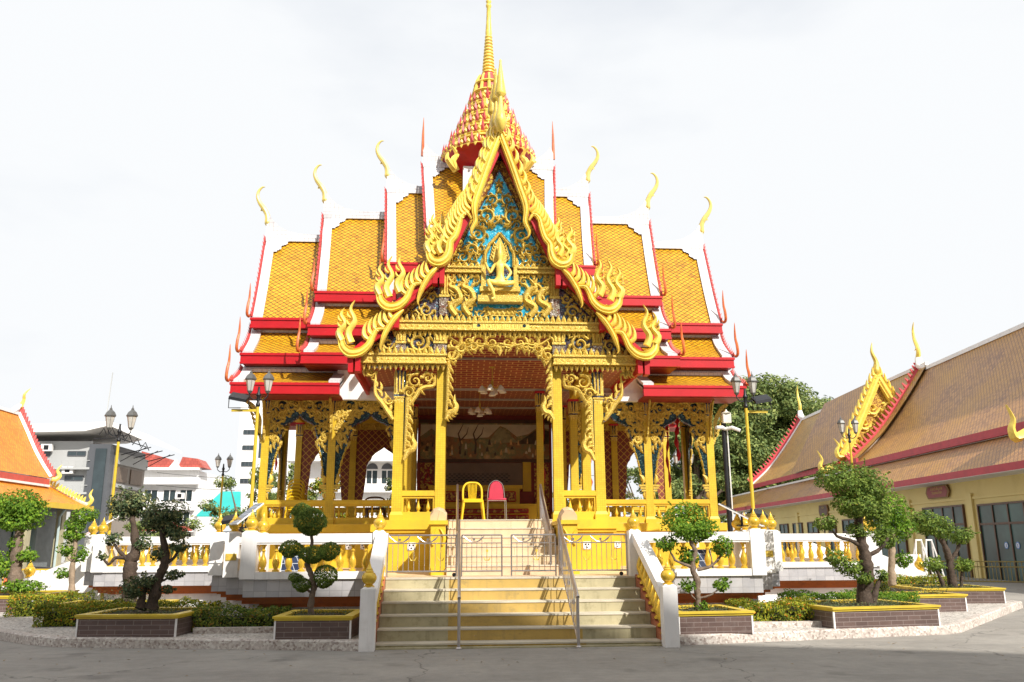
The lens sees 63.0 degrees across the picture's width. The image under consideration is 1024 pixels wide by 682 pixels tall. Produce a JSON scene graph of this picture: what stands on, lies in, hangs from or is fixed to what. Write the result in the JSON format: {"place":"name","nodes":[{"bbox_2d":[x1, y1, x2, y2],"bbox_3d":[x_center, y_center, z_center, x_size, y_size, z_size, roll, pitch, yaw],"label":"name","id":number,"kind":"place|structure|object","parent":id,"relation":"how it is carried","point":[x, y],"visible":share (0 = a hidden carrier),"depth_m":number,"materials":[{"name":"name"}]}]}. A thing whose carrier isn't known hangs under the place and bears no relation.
{"place":"outdoors","nodes":[
{"label":"outdoors","id":0,"kind":"place"},
{"bbox_2d":[280,555,303,571],"bbox_3d":[-3.897,3.957,14.858,0.400,0.403,0.222,1,-14,-4],"label":"solar panel","id":1,"kind":"object","parent":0,"point":[294,566],"visible":0.29,"depth_m":14.82,"materials":[{"name":"white paint"}]},
{"bbox_2d":[423,485,536,519],"bbox_3d":[-0.834,4.641,23.470,3.220,1.120,1.890,1,-14,-4],"label":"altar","id":2,"kind":"object","parent":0,"point":[516,509],"visible":0.5,"depth_m":22.62,"materials":[{"name":"red paint"}]},
{"bbox_2d":[0,553,1023,681],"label":"road","id":3,"kind":"structure","parent":0,"point":[974,654],"depth_m":10.29,"materials":[{"name":"grey asphalt"}]},
{"bbox_2d":[0,388,93,577],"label":"temple hall","id":4,"kind":"structure","parent":3,"relation":"on","point":[21,450],"depth_m":40.52,"materials":[{"name":"orange tile"}]},
{"bbox_2d":[0,372,181,562],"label":"office block","id":5,"kind":"structure","parent":3,"relation":"on","point":[83,454],"depth_m":72.13,"materials":[{"name":"white paint"}]},
{"bbox_2d":[64,475,83,480],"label":"window","id":6,"kind":"structure","parent":5,"relation":"in","point":[67,477],"depth_m":71.82,"materials":[{"name":"grey glass"}]},
{"bbox_2d":[67,451,85,455],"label":"window","id":7,"kind":"structure","parent":5,"relation":"in","point":[70,453],"depth_m":72.31,"materials":[{"name":"grey glass"}]},
{"bbox_2d":[87,448,106,533],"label":"stair window","id":8,"kind":"structure","parent":5,"relation":"in","point":[101,453],"depth_m":71.28,"materials":[{"name":"grey glass"}]},
{"bbox_2d":[122,510,204,558],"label":"leafy tree","id":9,"kind":"object","parent":3,"relation":"on","point":[192,526],"visible":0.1,"depth_m":34.87,"materials":[{"name":"green plant"}]},
{"bbox_2d":[139,451,225,558],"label":"apartment building","id":10,"kind":"structure","parent":3,"relation":"on","point":[193,468],"depth_m":88.64,"materials":[{"name":"white paint"}]},
{"bbox_2d":[144,489,157,501],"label":"window","id":11,"kind":"structure","parent":10,"relation":"in","point":[154,492],"depth_m":88.29,"materials":[{"name":"white paint"}]},
{"bbox_2d":[162,489,176,501],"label":"window","id":12,"kind":"structure","parent":10,"relation":"in","point":[168,494],"depth_m":88.38,"materials":[{"name":"white paint"}]},
{"bbox_2d":[179,489,192,501],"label":"window","id":13,"kind":"structure","parent":10,"relation":"in","point":[188,492],"depth_m":88.51,"materials":[{"name":"white paint"}]},
{"bbox_2d":[193,491,241,549],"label":"canopy","id":14,"kind":"object","parent":3,"relation":"on","point":[227,499],"visible":0.26,"depth_m":44.88,"materials":[{"name":"teal fabric"}]},
{"bbox_2d":[197,464,277,552],"bbox_3d":[-12.601,8.415,39.239,4.108,5.290,2.976,1,-14,-4],"label":"leafy tree","id":15,"kind":"object","parent":3,"relation":"on","point":[228,483],"visible":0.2,"depth_m":39.32,"materials":[{"name":"green plant"}]},
{"bbox_2d":[235,401,295,512],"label":"tower block","id":16,"kind":"structure","parent":3,"relation":"on","point":[245,447],"depth_m":107.61,"materials":[{"name":"white paint"}]},
{"bbox_2d":[242,462,320,531],"bbox_3d":[-10.083,7.852,36.588,3.318,5.108,2.444,1,-14,-4],"label":"leafy tree","id":17,"kind":"object","parent":3,"relation":"on","point":[290,477],"visible":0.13,"depth_m":36.69,"materials":[{"name":"green plant"}]},
{"bbox_2d":[307,477,345,517],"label":"leafy tree","id":18,"kind":"object","parent":3,"relation":"on","point":[315,487],"visible":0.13,"depth_m":34.66,"materials":[{"name":"green plant"}]},
{"bbox_2d":[286,442,417,517],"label":"white house","id":19,"kind":"structure","parent":3,"relation":"on","point":[379,467],"depth_m":58.63,"materials":[{"name":"paint"}]},
{"bbox_2d":[365,470,377,484],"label":"window","id":20,"kind":"structure","parent":19,"relation":"in","point":[371,475],"depth_m":58.82,"materials":[{"name":"white paint"}]},
{"bbox_2d":[380,470,391,484],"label":"window","id":21,"kind":"structure","parent":19,"relation":"in","point":[385,474],"depth_m":58.92,"materials":[{"name":"white paint"}]},
{"bbox_2d":[375,478,391,515],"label":"leafy tree","id":22,"kind":"object","parent":3,"relation":"on","point":[389,486],"visible":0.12,"depth_m":39.94,"materials":[{"name":"green plant"}]},
{"bbox_2d":[0,601,1012,638],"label":"paved apron","id":23,"kind":"object","parent":3,"relation":"on","point":[22,624],"visible":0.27,"depth_m":13.63,"materials":[{"name":"grey concrete"}]},
{"bbox_2d":[0,590,79,611],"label":"planter","id":24,"kind":"object","parent":23,"relation":"on","point":[3,599],"visible":0.2,"depth_m":17.64,"materials":[{"name":"yellow tile"}]},
{"bbox_2d":[0,488,54,594],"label":"topiary tree","id":25,"kind":"object","parent":24,"relation":"in","point":[27,513],"visible":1,"depth_m":17.86,"materials":[{"name":"green plant"}]},
{"bbox_2d":[3,589,95,616],"bbox_3d":[-8.844,5.025,16.021,1.395,0.509,0.755,1,-14,-4],"label":"hedge","id":26,"kind":"object","parent":23,"relation":"on","point":[24,607],"visible":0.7,"depth_m":15.79,"materials":[{"name":"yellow plant"}]},
{"bbox_2d":[52,599,179,610],"bbox_3d":[-7.069,4.827,14.931,1.840,0.315,1.090,1,-14,-4],"label":"planter","id":27,"kind":"object","parent":23,"relation":"on","point":[170,600],"visible":0.1,"depth_m":15.05,"materials":[{"name":"yellow tile"}]},
{"bbox_2d":[67,589,165,603],"bbox_3d":[-7.069,4.543,15.000,1.521,0.369,0.775,1,-14,-4],"label":"ground cover","id":28,"kind":"object","parent":27,"relation":"on","point":[109,598],"visible":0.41,"depth_m":14.93,"materials":[{"name":"green plant"}]},
{"bbox_2d":[95,485,158,602],"bbox_3d":[-7.040,3.708,15.232,1.010,2.139,0.813,1,-14,-4],"label":"topiary tree","id":29,"kind":"object","parent":27,"relation":"in","point":[132,505],"visible":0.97,"depth_m":15.19,"materials":[{"name":"green plant"}]},
{"bbox_2d":[100,405,137,599],"bbox_3d":[-9.233,3.832,19.259,0.776,4.762,0.239,1,-14,-4],"label":"lamp post","id":30,"kind":"object","parent":23,"relation":"on","point":[131,415],"visible":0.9,"depth_m":19.64,"materials":[{"name":"yellow metal"}]},
{"bbox_2d":[32,596,220,626],"bbox_3d":[-6.443,4.548,14.025,2.926,0.472,0.624,1,-14,-4],"label":"hedge","id":31,"kind":"object","parent":23,"relation":"on","point":[62,615],"visible":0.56,"depth_m":13.83,"materials":[{"name":"green plant"}]},
{"bbox_2d":[74,607,209,636],"bbox_3d":[-5.624,4.328,12.895,1.520,0.315,1.510,0,-14,1],"label":"planter","id":32,"kind":"object","parent":23,"relation":"on","point":[125,624],"visible":0.79,"depth_m":12.20,"materials":[{"name":"brown brick"}]},
{"bbox_2d":[100,604,196,613],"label":"ground cover","id":33,"kind":"object","parent":32,"relation":"in","point":[146,612],"visible":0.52,"depth_m":12.91,"materials":[{"name":"green plant"}]},
{"bbox_2d":[118,497,192,610],"bbox_3d":[-5.554,3.330,13.110,1.074,1.752,0.703,1,-14,-4],"label":"topiary tree","id":34,"kind":"object","parent":32,"relation":"in","point":[165,528],"visible":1,"depth_m":13.04,"materials":[{"name":"green plant"}]},
{"bbox_2d":[0,628,358,650],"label":"kerb","id":35,"kind":"structure","parent":23,"relation":"on","point":[21,637],"depth_m":11.87,"materials":[{"name":"grey stone"}]},
{"bbox_2d":[215,453,232,516],"bbox_3d":[-10.065,6.182,28.738,0.640,4.650,0.208,1,-14,-4],"label":"lamp post","id":36,"kind":"object","parent":23,"relation":"on","point":[218,459],"visible":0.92,"depth_m":29.13,"materials":[{"name":"metal"}]},
{"bbox_2d":[193,626,273,633],"bbox_3d":[-4.120,4.381,12.657,1.370,0.085,0.100,1,-14,-4],"label":"bed edging","id":37,"kind":"object","parent":23,"relation":"on","point":[219,630],"visible":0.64,"depth_m":12.61,"materials":[{"name":"grey stone"}]},
{"bbox_2d":[191,600,292,631],"bbox_3d":[-4.241,4.326,13.109,1.476,0.455,0.761,1,-14,-4],"label":"hedge","id":38,"kind":"object","parent":23,"relation":"on","point":[250,617],"visible":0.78,"depth_m":12.89,"materials":[{"name":"green plant"}]},
{"bbox_2d":[272,609,359,639],"bbox_3d":[-2.819,4.182,12.352,1.130,0.315,1.280,0,-14,-1],"label":"planter","id":39,"kind":"object","parent":23,"relation":"on","point":[287,625],"visible":0.82,"depth_m":11.77,"materials":[{"name":"brown brick"}]},
{"bbox_2d":[278,502,340,614],"bbox_3d":[-3.050,3.272,12.511,0.945,1.693,0.623,1,-14,-4],"label":"topiary tree","id":40,"kind":"object","parent":39,"relation":"on","point":[308,526],"visible":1,"depth_m":12.50,"materials":[{"name":"green plant"}]},
{"bbox_2d":[291,607,352,615],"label":"ground cover","id":41,"kind":"object","parent":39,"relation":"in","point":[299,614],"visible":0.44,"depth_m":12.40,"materials":[{"name":"green plant"}]},
{"bbox_2d":[24,509,926,651],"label":"terrace","id":42,"kind":"structure","parent":23,"relation":"on","point":[642,600],"depth_m":13.54,"materials":[{"name":"concrete"}]},
{"bbox_2d":[53,507,99,590],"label":"topiary tree","id":43,"kind":"object","parent":42,"relation":"on","point":[76,526],"visible":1,"depth_m":17.11,"materials":[{"name":"green plant"}]},
{"bbox_2d":[221,513,238,531],"bbox_3d":[-4.985,3.211,14.756,0.299,0.332,0.196,1,-14,-4],"label":"floodlight","id":44,"kind":"object","parent":42,"relation":"attached to","point":[227,519],"visible":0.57,"depth_m":14.71,"materials":[{"name":"black metal"}]},
{"bbox_2d":[230,503,263,527],"bbox_3d":[-4.552,2.996,14.323,0.408,0.423,0.567,9,-16,-33],"label":"solar panel","id":45,"kind":"object","parent":42,"relation":"on","point":[243,516],"visible":0.82,"depth_m":14.25,"materials":[{"name":"white paint"}]},
{"bbox_2d":[231,368,273,507],"bbox_3d":[-5.292,2.544,16.752,0.820,4.070,0.208,1,-14,-4],"label":"lamp post","id":46,"kind":"object","parent":42,"relation":"on","point":[251,378],"visible":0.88,"depth_m":17.02,"materials":[{"name":"yellow metal"}]},
{"bbox_2d":[228,392,249,407],"bbox_3d":[-5.559,1.190,17.009,0.419,0.363,0.280,1,-14,-4],"label":"floodlight","id":47,"kind":"object","parent":46,"relation":"attached to","point":[240,397],"visible":1,"depth_m":16.96,"materials":[{"name":"black metal"}]},
{"bbox_2d":[386,534,456,576],"bbox_3d":[-1.489,3.547,13.800,1.161,0.681,0.039,1,-14,-4],"label":"gate leaf","id":48,"kind":"object","parent":42,"relation":"on","point":[440,560],"visible":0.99,"depth_m":13.81,"materials":[{"name":"silver metal"}]},
{"bbox_2d":[456,484,458,543],"bbox_3d":[-1.025,3.464,15.608,0.090,1.681,1.726,1,-14,-4],"label":"handrail","id":49,"kind":"object","parent":42,"relation":"on","point":[457,502],"visible":0.59,"depth_m":15.60,"materials":[{"name":"silver metal"}]},
{"bbox_2d":[455,520,461,649],"bbox_3d":[-0.815,3.643,12.816,0.090,1.821,2.086,1,-14,-4],"label":"handrail","id":50,"kind":"object","parent":42,"relation":"on","point":[458,647],"visible":1,"depth_m":12.02,"materials":[{"name":"silver metal"}]},
{"bbox_2d":[461,534,502,576],"bbox_3d":[-0.501,3.556,13.866,0.691,0.678,0.037,1,-14,-4],"label":"gate leaf","id":51,"kind":"object","parent":42,"relation":"on","point":[486,560],"visible":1,"depth_m":13.87,"materials":[{"name":"silver metal"}]},
{"bbox_2d":[225,0,750,574],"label":"temple pavilion","id":52,"kind":"structure","parent":42,"relation":"on","point":[403,320],"depth_m":20.31,"materials":[{"name":"yellow paint"}]},
{"bbox_2d":[365,496,385,517],"bbox_3d":[-3.446,4.284,21.062,0.614,0.695,0.515,1,-14,-4],"label":"cane chair","id":53,"kind":"object","parent":52,"relation":"on","point":[375,508],"visible":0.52,"depth_m":20.91,"materials":[{"name":"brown wood"}]},
{"bbox_2d":[460,482,484,519],"bbox_3d":[-0.798,3.237,16.962,0.490,0.785,0.508,1,-14,-5],"label":"plastic chair","id":54,"kind":"object","parent":52,"relation":"on","point":[474,499],"visible":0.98,"depth_m":17.11,"materials":[{"name":"yellow plastic"}]},
{"bbox_2d":[467,392,491,416],"bbox_3d":[-0.813,1.592,21.110,0.629,0.640,0.630,1,-14,-4],"label":"chandelier","id":55,"kind":"object","parent":52,"relation":"hanging from","point":[479,409],"visible":0.98,"depth_m":20.99,"materials":[{"name":"white glass"}]},
{"bbox_2d":[478,366,505,395],"bbox_3d":[-0.430,0.881,18.215,0.629,0.640,0.630,1,-14,-4],"label":"chandelier","id":56,"kind":"object","parent":52,"relation":"hanging from","point":[493,392],"visible":1,"depth_m":18.10,"materials":[{"name":"white glass"}]},
{"bbox_2d":[487,480,506,518],"bbox_3d":[-0.315,3.225,17.005,0.402,0.819,0.454,1,-14,-4],"label":"padded chair","id":57,"kind":"object","parent":52,"relation":"on","point":[495,491],"visible":0.96,"depth_m":17.19,"materials":[{"name":"pink fabric"}]},
{"bbox_2d":[665,425,670,487],"bbox_3d":[4.140,3.047,22.122,0.138,1.650,0.158,-13,-19,43],"label":"red drape","id":58,"kind":"object","parent":52,"relation":"hanging from","point":[667,460],"visible":0.9,"depth_m":22.11,"materials":[{"name":"fabric"}]},
{"bbox_2d":[674,418,680,460],"bbox_3d":[4.368,2.572,22.045,0.204,1.172,0.171,10,-17,-37],"label":"red drape","id":59,"kind":"object","parent":52,"relation":"hanging from","point":[676,443],"visible":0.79,"depth_m":22.00,"materials":[{"name":"fabric"}]},
{"bbox_2d":[511,534,556,575],"bbox_3d":[0.359,3.566,13.924,0.766,0.678,0.037,1,-14,-4],"label":"gate leaf","id":60,"kind":"object","parent":42,"relation":"on","point":[533,542],"visible":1,"depth_m":13.94,"materials":[{"name":"silver metal"}]},
{"bbox_2d":[539,484,551,564],"bbox_3d":[0.631,3.482,15.720,0.090,1.681,1.726,1,-14,-4],"label":"handrail","id":61,"kind":"object","parent":42,"relation":"on","point":[544,517],"visible":0.95,"depth_m":15.65,"materials":[{"name":"silver metal"}]},
{"bbox_2d":[558,519,581,647],"bbox_3d":[0.866,3.661,12.929,0.090,1.821,2.086,1,-14,-4],"label":"handrail","id":62,"kind":"object","parent":42,"relation":"on","point":[562,545],"visible":1,"depth_m":12.77,"materials":[{"name":"silver metal"}]},
{"bbox_2d":[561,534,627,575],"bbox_3d":[1.377,3.579,13.993,1.126,0.681,0.039,1,-14,-4],"label":"gate leaf","id":63,"kind":"object","parent":42,"relation":"on","point":[601,542],"visible":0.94,"depth_m":14.01,"materials":[{"name":"silver metal"}]},
{"bbox_2d":[691,549,713,567],"bbox_3d":[3.486,4.037,15.353,0.400,0.403,0.222,1,-14,-4],"label":"solar panel","id":64,"kind":"object","parent":42,"relation":"on","point":[701,552],"visible":0.39,"depth_m":15.39,"materials":[{"name":"white paint"}]},
{"bbox_2d":[715,410,740,531],"bbox_3d":[4.315,2.908,16.509,0.515,3.150,0.304,1,-14,-4],"label":"lamp post","id":65,"kind":"object","parent":42,"relation":"on","point":[726,418],"visible":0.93,"depth_m":16.66,"materials":[{"name":"black metal"}]},
{"bbox_2d":[718,503,764,526],"bbox_3d":[4.121,3.126,14.999,0.749,0.424,0.320,-6,-15,22],"label":"solar panel","id":66,"kind":"object","parent":42,"relation":"on","point":[738,513],"visible":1,"depth_m":14.95,"materials":[{"name":"white paint"}]},
{"bbox_2d":[730,371,767,508],"bbox_3d":[5.054,2.643,17.450,0.760,4.100,0.208,1,-14,-4],"label":"lamp post","id":67,"kind":"object","parent":42,"relation":"on","point":[735,381],"visible":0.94,"depth_m":17.72,"materials":[{"name":"yellow metal"}]},
{"bbox_2d":[751,394,771,409],"bbox_3d":[5.301,1.280,17.745,0.419,0.363,0.280,1,-14,-4],"label":"floodlight","id":68,"kind":"object","parent":67,"relation":"attached to","point":[764,398],"visible":1,"depth_m":17.70,"materials":[{"name":"black metal"}]},
{"bbox_2d":[678,604,754,633],"bbox_3d":[2.891,4.268,12.833,1.190,0.315,1.370,2,-14,-8],"label":"planter","id":69,"kind":"object","parent":23,"relation":"on","point":[735,620],"visible":0.58,"depth_m":12.21,"materials":[{"name":"brown brick"}]},
{"bbox_2d":[653,497,733,610],"bbox_3d":[2.847,3.340,13.101,1.207,1.773,0.824,7,-15,-26],"label":"topiary tree","id":70,"kind":"object","parent":69,"relation":"on","point":[693,529],"visible":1,"depth_m":13.02,"materials":[{"name":"green plant"}]},
{"bbox_2d":[678,603,731,610],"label":"ground cover","id":71,"kind":"object","parent":69,"relation":"in","point":[713,608],"visible":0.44,"depth_m":12.79,"materials":[{"name":"green plant"}]},
{"bbox_2d":[724,595,816,621],"bbox_3d":[4.211,4.386,13.586,1.343,0.473,0.767,1,-14,-7],"label":"hedge","id":72,"kind":"object","parent":23,"relation":"on","point":[766,612],"visible":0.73,"depth_m":13.37,"materials":[{"name":"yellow plant"}]},
{"bbox_2d":[753,621,821,627],"bbox_3d":[4.194,4.444,13.098,1.320,0.085,0.100,1,-14,-4],"label":"bed edging","id":73,"kind":"object","parent":23,"relation":"on","point":[768,624],"visible":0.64,"depth_m":13.06,"materials":[{"name":"beige stone"}]},
{"bbox_2d":[837,416,858,504],"bbox_3d":[10.425,4.903,25.321,0.704,5.325,0.229,1,-14,-4],"label":"lamp post","id":74,"kind":"object","parent":23,"relation":"on","point":[841,422],"visible":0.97,"depth_m":25.79,"materials":[{"name":"metal"}]},
{"bbox_2d":[777,588,919,602],"bbox_3d":[6.107,4.743,15.169,2.456,0.501,0.670,1,-14,-4],"label":"hedge","id":75,"kind":"object","parent":23,"relation":"on","point":[905,596],"visible":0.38,"depth_m":15.05,"materials":[{"name":"green plant"}]},
{"bbox_2d":[680,600,1022,644],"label":"kerb","id":76,"kind":"structure","parent":23,"relation":"on","point":[966,623],"depth_m":12.71,"materials":[{"name":"beige stone"}]},
{"bbox_2d":[779,599,940,628],"bbox_3d":[5.663,4.475,13.750,1.930,0.315,1.650,3,-14,-13],"label":"planter","id":77,"kind":"object","parent":23,"relation":"on","point":[894,615],"visible":0.63,"depth_m":13.02,"materials":[{"name":"brown brick"}]},
{"bbox_2d":[812,458,904,605],"bbox_3d":[5.861,3.212,14.040,1.530,2.507,0.956,6,-15,-24],"label":"topiary tree","id":78,"kind":"object","parent":77,"relation":"in","point":[868,489],"visible":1,"depth_m":13.95,"materials":[{"name":"green plant"}]},
{"bbox_2d":[804,593,917,606],"bbox_3d":[5.664,4.290,13.793,1.616,0.212,1.294,1,-14,-4],"label":"ground cover","id":79,"kind":"object","parent":77,"relation":"in","point":[844,603],"visible":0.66,"depth_m":13.61,"materials":[{"name":"green plant"}]},
{"bbox_2d":[835,591,967,611],"bbox_3d":[7.528,5.053,16.184,2.120,0.315,1.090,2,-14,-9],"label":"planter","id":80,"kind":"object","parent":23,"relation":"on","point":[951,602],"visible":0.41,"depth_m":15.80,"materials":[{"name":"brown tile"}]},
{"bbox_2d":[868,492,918,585],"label":"topiary tree","id":81,"kind":"object","parent":80,"relation":"in","point":[898,519],"visible":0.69,"depth_m":16.37,"materials":[{"name":"green plant"}]},
{"bbox_2d":[874,582,947,593],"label":"ground cover","id":82,"kind":"object","parent":80,"relation":"in","point":[881,590],"visible":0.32,"depth_m":16.23,"materials":[{"name":"green plant"}]},
{"bbox_2d":[871,573,946,591],"bbox_3d":[9.658,5.970,20.435,1.909,0.558,0.781,1,-14,-4],"label":"hedge","id":83,"kind":"object","parent":23,"relation":"on","point":[901,580],"visible":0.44,"depth_m":20.23,"materials":[{"name":"green plant"}]},
{"bbox_2d":[890,584,1005,603],"bbox_3d":[9.646,5.622,18.587,1.790,0.315,1.650,0,-14,0],"label":"planter","id":84,"kind":"object","parent":23,"relation":"on","point":[986,594],"visible":0.56,"depth_m":17.83,"materials":[{"name":"brown tile"}]},
{"bbox_2d":[905,508,980,587],"bbox_3d":[9.680,4.694,18.860,1.584,1.806,0.830,1,-14,-4],"label":"topiary tree","id":85,"kind":"object","parent":84,"relation":"in","point":[930,526],"visible":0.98,"depth_m":18.73,"materials":[{"name":"green plant"}]},
{"bbox_2d":[905,581,984,587],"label":"ground cover","id":86,"kind":"object","parent":84,"relation":"in","point":[932,586],"visible":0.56,"depth_m":18.49,"materials":[{"name":"green plant"}]},
{"bbox_2d":[621,466,680,516],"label":"leafy tree","id":87,"kind":"object","parent":3,"relation":"on","point":[631,473],"visible":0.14,"depth_m":41.58,"materials":[{"name":"green plant"}]},
{"bbox_2d":[632,408,766,522],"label":"rain tree","id":88,"kind":"object","parent":3,"relation":"on","point":[741,481],"visible":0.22,"depth_m":78.84,"materials":[{"name":"green plant"}]},
{"bbox_2d":[669,372,834,513],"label":"rain tree","id":89,"kind":"object","parent":3,"relation":"on","point":[773,422],"visible":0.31,"depth_m":81.92,"materials":[{"name":"green plant"}]},
{"bbox_2d":[766,395,834,478],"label":"rain tree","id":90,"kind":"object","parent":3,"relation":"on","point":[827,399],"visible":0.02,"depth_m":88.73,"materials":[{"name":"green plant"}]},
{"bbox_2d":[718,322,1023,580],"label":"temple hall","id":91,"kind":"structure","parent":3,"relation":"on","point":[954,422],"depth_m":39.47,"materials":[{"name":"orange tile"}]},
{"bbox_2d":[779,524,790,550],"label":"window","id":92,"kind":"structure","parent":91,"relation":"in","point":[783,528],"depth_m":57.33,"materials":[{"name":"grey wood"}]},
{"bbox_2d":[792,523,803,549],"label":"window","id":93,"kind":"structure","parent":91,"relation":"in","point":[793,524],"depth_m":54.77,"materials":[{"name":"grey glass"}]},
{"bbox_2d":[807,522,818,543],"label":"window","id":94,"kind":"structure","parent":91,"relation":"in","point":[810,530],"depth_m":51.73,"materials":[{"name":"grey glass"}]},
{"bbox_2d":[819,505,828,515],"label":"sign plaque","id":95,"kind":"object","parent":91,"relation":"attached to","point":[824,509],"visible":0.99,"depth_m":49.52,"materials":[{"name":"brown wood"}]},
{"bbox_2d":[823,520,836,550],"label":"window","id":96,"kind":"structure","parent":91,"relation":"in","point":[832,544],"depth_m":48.30,"materials":[{"name":"grey glass"}]},
{"bbox_2d":[841,519,853,532],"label":"window","id":97,"kind":"structure","parent":91,"relation":"in","point":[845,522],"depth_m":46.19,"materials":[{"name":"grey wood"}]},
{"bbox_2d":[873,512,908,557],"bbox_3d":[18.391,9.780,40.746,0.120,2.900,4.000,-1,-14,1],"label":"window","id":98,"kind":"structure","parent":91,"relation":"in","point":[903,546],"depth_m":39.47,"materials":[{"name":"grey glass"}]},
{"bbox_2d":[925,485,949,498],"bbox_3d":[18.218,6.475,35.785,0.065,0.520,2.100,-1,-14,1],"label":"sign plaque","id":99,"kind":"object","parent":91,"relation":"attached to","point":[939,491],"visible":1,"depth_m":35.70,"materials":[{"name":"brown metal"}]},
{"bbox_2d":[922,504,973,577],"bbox_3d":[18.278,8.426,35.133,0.120,2.900,3.550,-1,-14,1],"label":"door","id":100,"kind":"structure","parent":91,"relation":"in","point":[956,513],"depth_m":34.62,"materials":[{"name":"grey glass"}]},
{"bbox_2d":[976,500,1023,580],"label":"door","id":101,"kind":"structure","parent":91,"relation":"in","point":[1001,524],"depth_m":30.94,"materials":[{"name":"grey glass"}]},
{"bbox_2d":[903,539,933,573],"bbox_3d":[11.848,6.634,24.521,1.071,1.579,0.668,1,-14,-4],"label":"white stand","id":102,"kind":"object","parent":3,"relation":"on","point":[915,555],"visible":0.4,"depth_m":24.55,"materials":[{"name":"paint"}]},
{"bbox_2d":[924,539,944,580],"bbox_3d":[12.575,6.769,25.095,0.741,1.579,0.590,1,-14,-4],"label":"white stand","id":103,"kind":"object","parent":3,"relation":"on","point":[932,545],"visible":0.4,"depth_m":25.17,"materials":[{"name":"paint"}]},
{"bbox_2d":[928,556,1023,582],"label":"picket fence","id":104,"kind":"object","parent":3,"relation":"on","point":[1003,567],"visible":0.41,"depth_m":29.46,"materials":[{"name":"brown paint"}]},
{"bbox_2d":[0,0,1023,532],"label":"sky","id":105,"kind":"structure","parent":0,"point":[859,164],"materials":[{"name":"white"}]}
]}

